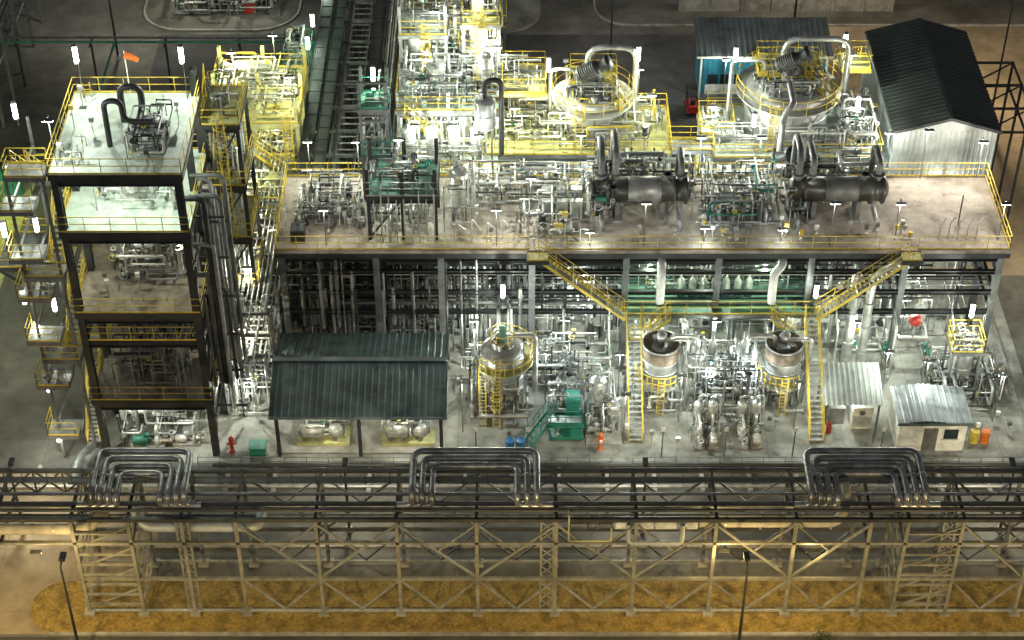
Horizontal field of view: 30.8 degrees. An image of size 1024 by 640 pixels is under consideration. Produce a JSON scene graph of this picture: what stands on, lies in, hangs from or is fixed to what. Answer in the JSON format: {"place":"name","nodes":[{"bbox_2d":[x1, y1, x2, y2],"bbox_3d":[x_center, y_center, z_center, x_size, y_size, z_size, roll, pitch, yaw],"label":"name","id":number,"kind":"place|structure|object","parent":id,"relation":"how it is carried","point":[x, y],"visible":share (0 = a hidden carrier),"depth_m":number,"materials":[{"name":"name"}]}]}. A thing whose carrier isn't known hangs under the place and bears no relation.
{"place":"outdoors","nodes":[
{"label":"outdoors","id":0,"kind":"place"},
{"bbox_2d":[403,0,442,47],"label":"distillation column","id":1,"kind":"structure","parent":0,"point":[420,4],"depth_m":129.56,"materials":[{"name":"metal"}]},
{"bbox_2d":[146,35,743,155],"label":"road","id":2,"kind":"structure","parent":0,"point":[667,62],"depth_m":155.96,"materials":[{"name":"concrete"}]},
{"bbox_2d":[609,0,613,58],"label":"street lamp","id":3,"kind":"object","parent":2,"relation":"on","point":[611,30],"visible":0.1,"depth_m":149.47,"materials":[{"name":"metal"}]},
{"bbox_2d":[684,85,697,114],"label":"forklift","id":4,"kind":"object","parent":2,"relation":"on","point":[691,106],"visible":0.98,"depth_m":149.09,"materials":[{"name":"red paint"}]},
{"bbox_2d":[693,17,833,98],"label":"workshop building","id":5,"kind":"structure","parent":2,"relation":"on","point":[718,39],"depth_m":150.61,"materials":[{"name":"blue metal"}]},
{"bbox_2d":[458,0,496,68],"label":"distillation column","id":6,"kind":"structure","parent":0,"point":[470,42],"depth_m":127.62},
{"bbox_2d":[0,0,1023,636],"bbox_3d":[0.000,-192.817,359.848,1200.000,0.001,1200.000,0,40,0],"label":"ground","id":7,"kind":"structure","parent":0,"point":[52,70],"depth_m":119.39,"materials":[{"name":"concrete"}]},
{"bbox_2d":[0,182,33,286],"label":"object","id":8,"kind":"object","parent":7,"relation":"on","point":[27,191],"depth_m":138.89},
{"bbox_2d":[0,166,32,201],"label":"green tank","id":9,"kind":"object","parent":8,"relation":"on","point":[12,189],"visible":0.38,"depth_m":140.16,"materials":[{"name":"metal"}]},
{"bbox_2d":[0,0,43,127],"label":"pipe trestle","id":10,"kind":"object","parent":7,"relation":"on","point":[5,7],"visible":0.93,"depth_m":151.75,"materials":[{"name":"grey metal"}]},
{"bbox_2d":[0,473,167,633],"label":"concrete apron","id":11,"kind":"object","parent":7,"relation":"on","point":[26,577],"visible":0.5,"depth_m":112.44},
{"bbox_2d":[68,438,102,484],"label":"curved duct","id":12,"kind":"object","parent":7,"relation":"on","point":[85,457],"visible":0.62,"depth_m":118.33,"materials":[{"name":"grey metal"}]},
{"bbox_2d":[108,0,120,60],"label":"street lamp","id":13,"kind":"object","parent":7,"relation":"on","point":[118,57],"visible":1,"depth_m":154.30,"materials":[{"name":"metal"}]},
{"bbox_2d":[45,67,226,455],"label":"process tower","id":14,"kind":"structure","parent":7,"relation":"on","point":[83,222],"depth_m":111.19,"materials":[{"name":"metal"}]},
{"bbox_2d":[0,116,101,457],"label":"tower stairs","id":15,"kind":"structure","parent":14,"relation":"attached to","point":[25,251],"depth_m":112.51,"materials":[{"name":"metal"}]},
{"bbox_2d":[10,100,18,125],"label":"fluorescent lamp","id":16,"kind":"object","parent":15,"relation":"attached to","point":[14,109],"visible":1,"depth_m":109.17,"materials":[{"name":"white"}]},
{"bbox_2d":[71,44,83,98],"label":"fluorescent lamp","id":17,"kind":"object","parent":14,"relation":"on","point":[75,53],"visible":1,"depth_m":109.12,"materials":[{"name":"white"}]},
{"bbox_2d":[56,82,178,167],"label":"tower roof equipment","id":18,"kind":"object","parent":14,"relation":"on","point":[152,126],"visible":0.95,"depth_m":107.01,"materials":[{"name":"metal"}]},
{"bbox_2d":[123,51,138,93],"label":"windsock","id":19,"kind":"object","parent":14,"relation":"on","point":[130,56],"visible":1,"depth_m":109.89,"materials":[{"name":"orange fabric"}]},
{"bbox_2d":[92,187,207,443],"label":"tower floor piping","id":20,"kind":"object","parent":14,"relation":"on","point":[140,258],"visible":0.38,"depth_m":115.54,"materials":[{"name":"white paint"}]},
{"bbox_2d":[177,44,187,98],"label":"fluorescent lamp","id":21,"kind":"object","parent":14,"relation":"on","point":[181,54],"visible":1,"depth_m":109.15,"materials":[{"name":"white"}]},
{"bbox_2d":[0,36,315,90],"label":"overhead pipeline","id":22,"kind":"object","parent":7,"relation":"on","point":[90,42],"visible":0.74,"depth_m":150.32,"materials":[{"name":"green paint"}]},
{"bbox_2d":[131,411,207,446],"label":"pump skid","id":23,"kind":"object","parent":7,"relation":"on","point":[183,440],"visible":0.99,"depth_m":119.99,"materials":[{"name":"metal"}]},
{"bbox_2d":[144,0,301,30],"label":"kerbed island","id":24,"kind":"structure","parent":7,"relation":"on","point":[160,14],"depth_m":161.03,"materials":[{"name":"concrete"}]},
{"bbox_2d":[172,0,282,14],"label":"pump station","id":25,"kind":"object","parent":24,"relation":"on","point":[250,6],"visible":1,"depth_m":161.21,"materials":[{"name":"metal"}]},
{"bbox_2d":[201,45,313,233],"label":"process structure","id":26,"kind":"object","parent":7,"relation":"on","point":[275,111],"visible":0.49,"depth_m":130.83,"materials":[{"name":"yellow paint"}]},
{"bbox_2d":[250,166,281,262],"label":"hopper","id":27,"kind":"object","parent":7,"relation":"on","point":[272,174],"visible":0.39,"depth_m":128.77,"materials":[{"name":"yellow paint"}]},
{"bbox_2d":[279,24,316,122],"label":"green gantry","id":28,"kind":"object","parent":7,"relation":"on","point":[291,44],"visible":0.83,"depth_m":138.96,"materials":[{"name":"metal"}]},
{"bbox_2d":[342,457,351,533],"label":"street lamp","id":29,"kind":"object","parent":7,"relation":"on","point":[345,462],"visible":0.39,"depth_m":111.73,"materials":[{"name":"metal"}]},
{"bbox_2d":[295,0,408,277],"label":"cable tray corridor","id":30,"kind":"object","parent":7,"relation":"on","point":[383,34],"visible":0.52,"depth_m":138.28,"materials":[{"name":"grey metal"}]},
{"bbox_2d":[395,0,505,285],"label":"distillation structure","id":31,"kind":"object","parent":7,"relation":"on","point":[436,82],"visible":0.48,"depth_m":126.62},
{"bbox_2d":[396,120,497,174],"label":"filter unit","id":32,"kind":"object","parent":31,"relation":"attached to","point":[452,141],"visible":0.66,"depth_m":125.66,"materials":[{"name":"grey metal"}]},
{"bbox_2d":[474,77,503,168],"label":"surge drum","id":33,"kind":"object","parent":32,"relation":"on","point":[485,111],"visible":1,"depth_m":123.71,"materials":[{"name":"grey metal"}]},
{"bbox_2d":[431,0,492,48],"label":"process structure","id":34,"kind":"object","parent":7,"relation":"on","point":[457,22],"visible":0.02,"depth_m":138.73,"materials":[{"name":"yellow paint"}]},
{"bbox_2d":[440,0,506,53],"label":"process structure","id":35,"kind":"object","parent":7,"relation":"on","point":[503,17],"visible":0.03,"depth_m":150.80,"materials":[{"name":"grey metal"}]},
{"bbox_2d":[0,468,1023,616],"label":"pipe bridge","id":36,"kind":"structure","parent":7,"relation":"on","point":[938,543],"depth_m":107.38,"materials":[{"name":"metal"}]},
{"bbox_2d":[76,447,201,507],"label":"expansion loop","id":37,"kind":"object","parent":36,"relation":"on","point":[149,470],"visible":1,"depth_m":105.36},
{"bbox_2d":[396,447,552,507],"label":"expansion loop","id":38,"kind":"object","parent":36,"relation":"on","point":[475,453],"visible":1,"depth_m":105.78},
{"bbox_2d":[0,482,1023,545],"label":"bridge pipelines","id":39,"kind":"object","parent":36,"relation":"on","point":[842,509],"visible":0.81,"depth_m":105.38,"materials":[{"name":"grey metal"}]},
{"bbox_2d":[568,510,612,541],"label":"loop","id":40,"kind":"object","parent":36,"relation":"attached to","point":[588,525],"visible":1,"depth_m":104.99,"materials":[{"name":"grey metal"}]},
{"bbox_2d":[794,447,940,507],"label":"expansion loop","id":41,"kind":"object","parent":36,"relation":"on","point":[862,454],"visible":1,"depth_m":105.51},
{"bbox_2d":[0,457,1023,490],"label":"pipe track","id":42,"kind":"structure","parent":7,"relation":"on","point":[654,486],"depth_m":118.03,"materials":[{"name":"metal"}]},
{"bbox_2d":[506,0,540,32],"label":"kerbed island","id":43,"kind":"structure","parent":7,"relation":"on","point":[523,14],"depth_m":161.42,"materials":[{"name":"concrete"}]},
{"bbox_2d":[30,581,1023,631],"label":"gravel strip","id":44,"kind":"object","parent":7,"relation":"on","point":[49,610],"visible":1,"depth_m":109.81,"materials":[{"name":"gravel"}]},
{"bbox_2d":[47,316,1023,635],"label":"road kerb","id":45,"kind":"structure","parent":7,"relation":"on","point":[571,632],"depth_m":108.18,"materials":[{"name":"concrete"}]},
{"bbox_2d":[476,51,671,281],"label":"reactor platform","id":46,"kind":"structure","parent":7,"relation":"on","point":[530,134],"depth_m":128.59,"materials":[{"name":"yellow metal"}]},
{"bbox_2d":[549,44,638,168],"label":"reactor vessel","id":47,"kind":"object","parent":46,"relation":"on","point":[592,92],"visible":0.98,"depth_m":127.35,"materials":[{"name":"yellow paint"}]},
{"bbox_2d":[175,466,1023,467],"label":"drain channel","id":48,"kind":"object","parent":7,"relation":"on","point":[568,467],"visible":0.22,"depth_m":118.76,"materials":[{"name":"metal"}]},
{"bbox_2d":[693,100,734,174],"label":"gantry","id":49,"kind":"object","parent":7,"relation":"on","point":[703,119],"visible":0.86,"depth_m":129.44,"materials":[{"name":"metal"}]},
{"bbox_2d":[679,0,894,11],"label":"boundary wall","id":50,"kind":"structure","parent":7,"relation":"on","point":[785,5],"depth_m":161.43,"materials":[{"name":"concrete"}]},
{"bbox_2d":[691,40,883,286],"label":"reactor platform","id":51,"kind":"structure","parent":7,"relation":"on","point":[847,126],"depth_m":128.17,"materials":[{"name":"yellow metal"}]},
{"bbox_2d":[668,126,714,153],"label":"steel walkway","id":52,"kind":"structure","parent":51,"relation":"attached to","point":[690,144],"depth_m":128.69,"materials":[{"name":"yellow paint"}]},
{"bbox_2d":[729,45,738,120],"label":"fluorescent lamp","id":53,"kind":"object","parent":51,"relation":"on","point":[735,58],"visible":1,"depth_m":126.55,"materials":[{"name":"white"}]},
{"bbox_2d":[726,36,851,174],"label":"reactor vessel","id":54,"kind":"object","parent":51,"relation":"on","point":[761,85],"visible":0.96,"depth_m":127.24,"materials":[{"name":"yellow paint"}]},
{"bbox_2d":[825,26,1023,275],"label":"concrete apron","id":55,"kind":"object","parent":7,"relation":"on","point":[987,43],"depth_m":152.22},
{"bbox_2d":[593,0,1023,25],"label":"kerbed island","id":56,"kind":"structure","parent":55,"relation":"on","point":[942,12],"depth_m":161.54,"materials":[{"name":"concrete"}]},
{"bbox_2d":[977,61,1023,231],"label":"steel frame","id":57,"kind":"object","parent":55,"relation":"on","point":[1016,108],"visible":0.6,"depth_m":135.09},
{"bbox_2d":[992,0,1012,106],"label":"street lamp","id":58,"kind":"object","parent":55,"relation":"on","point":[995,90],"visible":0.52,"depth_m":143.97,"materials":[{"name":"metal"}]},
{"bbox_2d":[997,457,1015,533],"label":"street lamp","id":59,"kind":"object","parent":7,"relation":"on","point":[1012,461],"visible":0.41,"depth_m":111.73,"materials":[{"name":"metal"}]},
{"bbox_2d":[0,637,1023,639],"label":"road","id":60,"kind":"structure","parent":0,"point":[507,638],"depth_m":108.01,"materials":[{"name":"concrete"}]},
{"bbox_2d":[58,552,78,639],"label":"street lamp","id":61,"kind":"object","parent":60,"relation":"on","point":[62,557],"visible":1,"depth_m":103.16,"materials":[{"name":"metal"}]},
{"bbox_2d":[737,552,749,639],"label":"street lamp","id":62,"kind":"object","parent":60,"relation":"on","point":[746,555],"visible":1,"depth_m":103.20,"materials":[{"name":"metal"}]},
{"bbox_2d":[811,627,831,639],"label":"shrub","id":63,"kind":"object","parent":60,"relation":"on","point":[820,636],"visible":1,"depth_m":106.98,"materials":[{"name":"green plant"}]},
{"bbox_2d":[176,281,1023,462],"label":"pavement","id":64,"kind":"structure","parent":0,"point":[242,431],"depth_m":122.40,"materials":[{"name":"concrete"}]},
{"bbox_2d":[185,173,249,416],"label":"pipe riser bundle","id":65,"kind":"object","parent":64,"relation":"on","point":[217,282],"visible":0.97,"depth_m":114.01,"materials":[{"name":"grey metal"}]},
{"bbox_2d":[227,436,235,453],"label":"fire hydrant","id":66,"kind":"object","parent":64,"relation":"on","point":[231,442],"visible":1,"depth_m":119.39,"materials":[{"name":"metal"}]},
{"bbox_2d":[199,70,269,372],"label":"platform","id":67,"kind":"structure","parent":64,"relation":"on","point":[225,106],"depth_m":115.42,"materials":[{"name":"metal"}]},
{"bbox_2d":[248,439,266,456],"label":"waste skip","id":68,"kind":"object","parent":64,"relation":"on","point":[257,447],"visible":1,"depth_m":119.18,"materials":[{"name":"green paint"}]},
{"bbox_2d":[219,130,297,426],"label":"pipe way","id":69,"kind":"structure","parent":64,"relation":"on","point":[268,320],"depth_m":121.19,"materials":[{"name":"grey metal"}]},
{"bbox_2d":[220,167,297,291],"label":"process structure","id":70,"kind":"object","parent":64,"relation":"on","point":[277,196],"visible":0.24,"depth_m":127.71,"materials":[{"name":"grey metal"}]},
{"bbox_2d":[268,333,449,456],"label":"compressor shelter","id":71,"kind":"object","parent":64,"relation":"on","point":[363,385],"visible":0.98,"depth_m":118.79,"materials":[{"name":"green metal"}]},
{"bbox_2d":[296,420,350,445],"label":"compressor unit","id":72,"kind":"object","parent":71,"relation":"on","point":[315,433],"visible":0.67,"depth_m":119.99,"materials":[{"name":"grey metal"}]},
{"bbox_2d":[381,420,434,445],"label":"compressor unit","id":73,"kind":"object","parent":71,"relation":"on","point":[408,433],"visible":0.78,"depth_m":119.92,"materials":[{"name":"grey metal"}]},
{"bbox_2d":[469,323,537,429],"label":"mixing tank","id":74,"kind":"object","parent":64,"relation":"on","point":[508,360],"visible":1,"depth_m":120.03,"materials":[{"name":"grey metal"}]},
{"bbox_2d":[524,376,584,447],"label":"dosing skid","id":75,"kind":"object","parent":64,"relation":"on","point":[568,420],"visible":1,"depth_m":120.35,"materials":[{"name":"green paint"}]},
{"bbox_2d":[584,363,624,444],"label":"filter skid","id":76,"kind":"object","parent":64,"relation":"on","point":[598,390],"visible":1,"depth_m":120.87,"materials":[{"name":"grey metal"}]},
{"bbox_2d":[265,202,987,365],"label":"rack piping","id":77,"kind":"object","parent":64,"relation":"on","point":[305,301],"visible":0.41,"depth_m":123.60,"materials":[{"name":"metal"}]},
{"bbox_2d":[293,262,965,362],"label":"ground level piping","id":78,"kind":"object","parent":64,"relation":"on","point":[543,323],"visible":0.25,"depth_m":127.13,"materials":[{"name":"white paint"}]},
{"bbox_2d":[274,163,1012,369],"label":"elevated concrete deck","id":79,"kind":"structure","parent":64,"relation":"on","point":[932,201],"depth_m":121.46,"materials":[{"name":"concrete"}]},
{"bbox_2d":[282,168,364,243],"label":"deck equipment skid","id":80,"kind":"object","parent":79,"relation":"on","point":[301,223],"visible":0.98,"depth_m":121.89,"materials":[{"name":"grey metal"}]},
{"bbox_2d":[356,66,393,192],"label":"lift frame","id":81,"kind":"object","parent":79,"relation":"on","point":[373,103],"visible":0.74,"depth_m":120.57,"materials":[{"name":"green metal"}]},
{"bbox_2d":[364,138,439,241],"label":"valve gallery","id":82,"kind":"object","parent":79,"relation":"on","point":[389,183],"visible":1,"depth_m":119.38,"materials":[{"name":"metal"}]},
{"bbox_2d":[442,159,476,232],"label":"surge drum","id":83,"kind":"object","parent":79,"relation":"on","point":[459,185],"visible":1,"depth_m":120.12,"materials":[{"name":"grey metal"}]},
{"bbox_2d":[557,198,567,218],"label":"cable cabinet","id":84,"kind":"object","parent":79,"relation":"on","point":[563,207],"visible":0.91,"depth_m":121.87,"materials":[{"name":"metal"}]},
{"bbox_2d":[571,198,582,218],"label":"cable cabinet","id":85,"kind":"object","parent":79,"relation":"on","point":[574,210],"visible":0.98,"depth_m":121.92,"materials":[{"name":"metal"}]},
{"bbox_2d":[584,128,691,231],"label":"heat exchanger","id":86,"kind":"object","parent":79,"relation":"on","point":[614,187],"visible":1,"depth_m":120.57,"materials":[{"name":"paint"}]},
{"bbox_2d":[449,147,912,247],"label":"deck piping","id":87,"kind":"object","parent":79,"relation":"on","point":[726,200],"visible":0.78,"depth_m":122.80,"materials":[{"name":"grey metal"}]},
{"bbox_2d":[772,81,796,162],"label":"vent pipe","id":88,"kind":"object","parent":79,"relation":"on","point":[785,156],"visible":0.88,"depth_m":123.61,"materials":[{"name":"metal"}]},
{"bbox_2d":[779,133,888,231],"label":"heat exchanger","id":89,"kind":"object","parent":79,"relation":"on","point":[812,188],"visible":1,"depth_m":120.63,"materials":[{"name":"paint"}]},
{"bbox_2d":[875,195,983,238],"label":"nozzle stub","id":90,"kind":"object","parent":79,"relation":"on","point":[958,223],"visible":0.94,"depth_m":120.28,"materials":[{"name":"metal"}]},
{"bbox_2d":[630,330,700,416],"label":"insulated kettle","id":91,"kind":"object","parent":64,"relation":"on","point":[660,355],"visible":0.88,"depth_m":121.19,"materials":[{"name":"grey metal"}]},
{"bbox_2d":[689,395,707,449],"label":"process pump","id":92,"kind":"object","parent":64,"relation":"on","point":[696,430],"visible":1,"depth_m":120.16,"materials":[{"name":"metal"}]},
{"bbox_2d":[703,395,721,449],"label":"process pump","id":93,"kind":"object","parent":64,"relation":"on","point":[712,428],"visible":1,"depth_m":120.25,"materials":[{"name":"metal"}]},
{"bbox_2d":[618,278,824,442],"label":"access platform","id":94,"kind":"structure","parent":64,"relation":"on","point":[663,313],"depth_m":122.64,"materials":[{"name":"yellow metal"}]},
{"bbox_2d":[645,265,786,296],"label":"bottle rack","id":95,"kind":"object","parent":94,"relation":"on","point":[692,282],"visible":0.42,"depth_m":123.42,"materials":[{"name":"metal"}]},
{"bbox_2d":[656,258,786,304],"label":"vent duct","id":96,"kind":"object","parent":94,"relation":"on","point":[778,270],"visible":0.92,"depth_m":120.69,"materials":[{"name":"metal"}]},
{"bbox_2d":[681,331,763,416],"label":"reboiler manifold","id":97,"kind":"object","parent":64,"relation":"on","point":[735,376],"visible":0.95,"depth_m":121.35,"materials":[{"name":"grey metal"}]},
{"bbox_2d":[457,308,1011,446],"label":"yard piping","id":98,"kind":"object","parent":64,"relation":"on","point":[566,363],"visible":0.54,"depth_m":123.09,"materials":[{"name":"grey metal"}]},
{"bbox_2d":[897,314,927,340],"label":"valve actuator","id":99,"kind":"object","parent":98,"relation":"attached to","point":[915,320],"visible":1,"depth_m":125.14,"materials":[{"name":"red paint"}]},
{"bbox_2d":[735,395,750,449],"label":"process pump","id":100,"kind":"object","parent":64,"relation":"on","point":[742,439],"visible":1,"depth_m":120.15,"materials":[{"name":"metal"}]},
{"bbox_2d":[746,395,764,449],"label":"process pump","id":101,"kind":"object","parent":64,"relation":"on","point":[754,423],"visible":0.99,"depth_m":120.25,"materials":[{"name":"metal"}]},
{"bbox_2d":[744,330,812,416],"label":"insulated kettle","id":102,"kind":"object","parent":64,"relation":"on","point":[782,360],"visible":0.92,"depth_m":121.07,"materials":[{"name":"grey metal"}]},
{"bbox_2d":[819,362,883,430],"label":"equipment shed","id":103,"kind":"structure","parent":64,"relation":"on","point":[856,387],"depth_m":120.82,"materials":[{"name":"grey metal"}]},
{"bbox_2d":[839,257,900,362],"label":"vent duct","id":104,"kind":"object","parent":64,"relation":"on","point":[847,340],"visible":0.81,"depth_m":123.07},
{"bbox_2d":[887,383,973,451],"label":"control cabin","id":105,"kind":"object","parent":64,"relation":"on","point":[928,418],"visible":0.98,"depth_m":119.20,"materials":[{"name":"metal"}]},
{"bbox_2d":[938,319,985,400],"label":"reactor","id":106,"kind":"object","parent":64,"relation":"on","point":[966,348],"visible":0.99,"depth_m":121.54,"materials":[{"name":"grey metal"}]},
{"bbox_2d":[968,428,979,443],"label":"oil drum","id":107,"kind":"object","parent":64,"relation":"on","point":[974,436],"visible":1,"depth_m":120.20,"materials":[{"name":"yellow paint"}]},
{"bbox_2d":[979,428,990,443],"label":"oil drum","id":108,"kind":"object","parent":64,"relation":"on","point":[985,436],"visible":1,"depth_m":120.19,"materials":[{"name":"orange paint"}]},
{"bbox_2d":[851,18,1002,266],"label":"warehouse","id":109,"kind":"structure","parent":0,"point":[921,77],"depth_m":129.47,"materials":[{"name":"metal"}]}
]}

